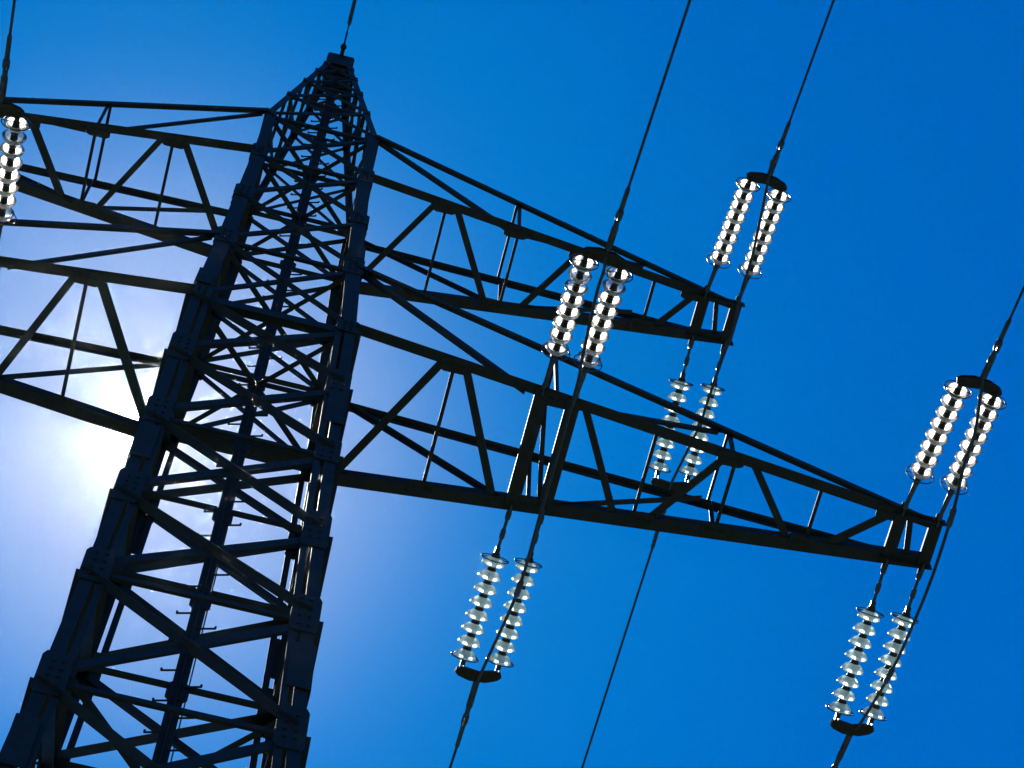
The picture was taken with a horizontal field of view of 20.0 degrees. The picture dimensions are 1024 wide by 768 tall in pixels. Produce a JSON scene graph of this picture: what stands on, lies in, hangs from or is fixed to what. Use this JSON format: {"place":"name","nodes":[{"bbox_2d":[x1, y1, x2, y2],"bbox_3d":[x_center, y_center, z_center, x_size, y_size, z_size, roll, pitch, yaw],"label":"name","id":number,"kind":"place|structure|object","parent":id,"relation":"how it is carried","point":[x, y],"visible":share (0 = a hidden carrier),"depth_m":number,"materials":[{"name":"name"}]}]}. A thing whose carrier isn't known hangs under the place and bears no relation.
{"place":"outdoors","nodes":[
{"label":"outdoors","id":0,"kind":"place"},
{"bbox_2d":[0,0,1023,767],"label":"sky","id":1,"kind":"structure","parent":0,"point":[892,270],"materials":[{"name":"blue"}]},
{"label":"ground","id":2,"kind":"structure","parent":0,"visible":0},
{"bbox_2d":[0,43,945,767],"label":"lattice tower","id":3,"kind":"structure","parent":2,"relation":"on","point":[70,671],"depth_m":41.67,"materials":[{"name":"metal"}]},
{"bbox_2d":[0,115,31,237],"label":"insulator string","id":4,"kind":"object","parent":3,"relation":"attached to","point":[13,142],"visible":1,"depth_m":39.89,"materials":[{"name":"glass"}]},
{"bbox_2d":[0,0,24,117],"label":"conductor","id":5,"kind":"object","parent":4,"relation":"hanging from","point":[10,109],"visible":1,"depth_m":39.20,"materials":[{"name":"metal"}]},
{"bbox_2d":[170,423,253,761],"bbox_3d":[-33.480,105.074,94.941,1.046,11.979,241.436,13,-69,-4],"label":"ladder","id":6,"kind":"object","parent":3,"relation":"attached to","point":[204,622],"visible":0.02,"depth_m":59.41,"materials":[{"name":"metal"}]},
{"bbox_2d":[340,0,356,48],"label":"earth wire","id":7,"kind":"object","parent":3,"relation":"attached to","point":[350,18],"visible":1,"depth_m":56.73,"materials":[{"name":"metal"}]},
{"bbox_2d":[451,503,512,666],"bbox_3d":[-0.364,2.916,42.248,0.429,0.429,2.556,16,-81,-5],"label":"insulator string","id":8,"kind":"object","parent":3,"relation":"attached to","point":[481,601],"visible":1,"depth_m":42.19,"materials":[{"name":"glass"}]},
{"bbox_2d":[449,666,501,767],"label":"conductor","id":9,"kind":"object","parent":8,"relation":"hanging from","point":[471,674],"visible":1,"depth_m":42.46,"materials":[{"name":"metal"}]},
{"bbox_2d":[476,256,606,683],"bbox_3d":[0.455,1.444,40.989,0.200,0.756,6.877,15,-69,-5],"label":"jumper cable","id":10,"kind":"object","parent":9,"relation":"attached to","point":[518,588],"visible":1,"depth_m":40.54,"materials":[{"name":"metal"}]},
{"bbox_2d":[489,507,544,672],"bbox_3d":[0.128,2.987,42.269,0.429,0.429,2.556,15,-81,-5],"label":"insulator string","id":11,"kind":"object","parent":3,"relation":"attached to","point":[504,645],"visible":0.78,"depth_m":42.23,"materials":[{"name":"glass"}]},
{"bbox_2d":[541,253,598,395],"bbox_3d":[0.730,-0.827,40.775,0.429,0.429,2.456,14,-57,-5],"label":"insulator string","id":12,"kind":"object","parent":3,"relation":"attached to","point":[560,339],"visible":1,"depth_m":40.62,"materials":[{"name":"glass"}]},
{"bbox_2d":[573,265,632,406],"bbox_3d":[1.191,-0.668,40.831,0.429,0.429,2.456,15,-57,-5],"label":"insulator string","id":13,"kind":"object","parent":3,"relation":"attached to","point":[617,280],"visible":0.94,"depth_m":40.65,"materials":[{"name":"glass"}]},
{"bbox_2d":[582,0,690,269],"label":"conductor","id":14,"kind":"object","parent":13,"relation":"attached to","point":[616,260],"visible":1,"depth_m":39.71,"materials":[{"name":"metal"}]},
{"bbox_2d":[649,333,694,477],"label":"insulator string","id":15,"kind":"object","parent":3,"relation":"attached to","point":[662,453],"visible":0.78,"depth_m":49.27,"materials":[{"name":"glass"}]},
{"bbox_2d":[581,478,685,767],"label":"conductor","id":16,"kind":"object","parent":15,"relation":"attached to","point":[659,482],"visible":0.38,"depth_m":49.85,"materials":[{"name":"metal"}]},
{"bbox_2d":[668,160,771,488],"bbox_3d":[3.497,-0.751,48.221,0.166,0.822,6.151,14,-69,-5],"label":"jumper cable","id":17,"kind":"object","parent":16,"relation":"attached to","point":[732,330],"visible":0.83,"depth_m":47.69,"materials":[{"name":"metal"}]},
{"bbox_2d":[678,338,727,481],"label":"insulator string","id":18,"kind":"object","parent":3,"relation":"attached to","point":[693,458],"visible":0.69,"depth_m":49.29,"materials":[{"name":"glass"}]},
{"bbox_2d":[704,177,759,298],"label":"insulator string","id":19,"kind":"object","parent":3,"relation":"attached to","point":[724,249],"visible":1,"depth_m":48.08,"materials":[{"name":"glass"}]},
{"bbox_2d":[735,188,790,309],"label":"insulator string","id":20,"kind":"object","parent":3,"relation":"attached to","point":[776,202],"visible":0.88,"depth_m":48.07,"materials":[{"name":"glass"}]},
{"bbox_2d":[747,0,834,191],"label":"conductor","id":21,"kind":"object","parent":20,"relation":"attached to","point":[776,183],"visible":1,"depth_m":47.28,"materials":[{"name":"metal"}]},
{"bbox_2d":[826,557,888,720],"bbox_3d":[5.115,3.717,42.487,0.429,0.429,2.556,15,-81,-5],"label":"insulator string","id":22,"kind":"object","parent":3,"relation":"attached to","point":[848,681],"visible":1,"depth_m":42.43,"materials":[{"name":"glass"}]},
{"bbox_2d":[829,719,873,767],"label":"conductor","id":23,"kind":"object","parent":22,"relation":"hanging from","point":[846,728],"visible":1,"depth_m":42.68,"materials":[{"name":"metal"}]},
{"bbox_2d":[852,370,983,735],"bbox_3d":[5.866,2.637,41.402,0.221,0.819,5.993,15,-69,-5],"label":"jumper cable","id":24,"kind":"object","parent":23,"relation":"attached to","point":[949,524],"visible":1,"depth_m":40.89,"materials":[{"name":"metal"}]},
{"bbox_2d":[859,562,924,725],"bbox_3d":[5.622,3.799,42.513,0.429,0.429,2.556,16,-81,-5],"label":"insulator string","id":25,"kind":"object","parent":3,"relation":"attached to","point":[903,621],"visible":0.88,"depth_m":42.46,"materials":[{"name":"glass"}]},
{"bbox_2d":[902,380,971,515],"bbox_3d":[5.965,0.933,41.394,0.429,0.429,2.456,16,-57,-5],"label":"insulator string","id":26,"kind":"object","parent":3,"relation":"attached to","point":[957,394],"visible":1,"depth_m":41.24,"materials":[{"name":"glass"}]},
{"bbox_2d":[957,285,1023,396],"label":"conductor","id":27,"kind":"object","parent":26,"relation":"hanging from","point":[990,388],"visible":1,"depth_m":40.66,"materials":[{"name":"metal"}]},
{"bbox_2d":[935,392,1006,527],"bbox_3d":[6.460,1.089,41.449,0.429,0.429,2.456,15,-57,-5],"label":"insulator string","id":28,"kind":"object","parent":3,"relation":"attached to","point":[991,405],"visible":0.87,"depth_m":41.30,"materials":[{"name":"glass"}]}
]}

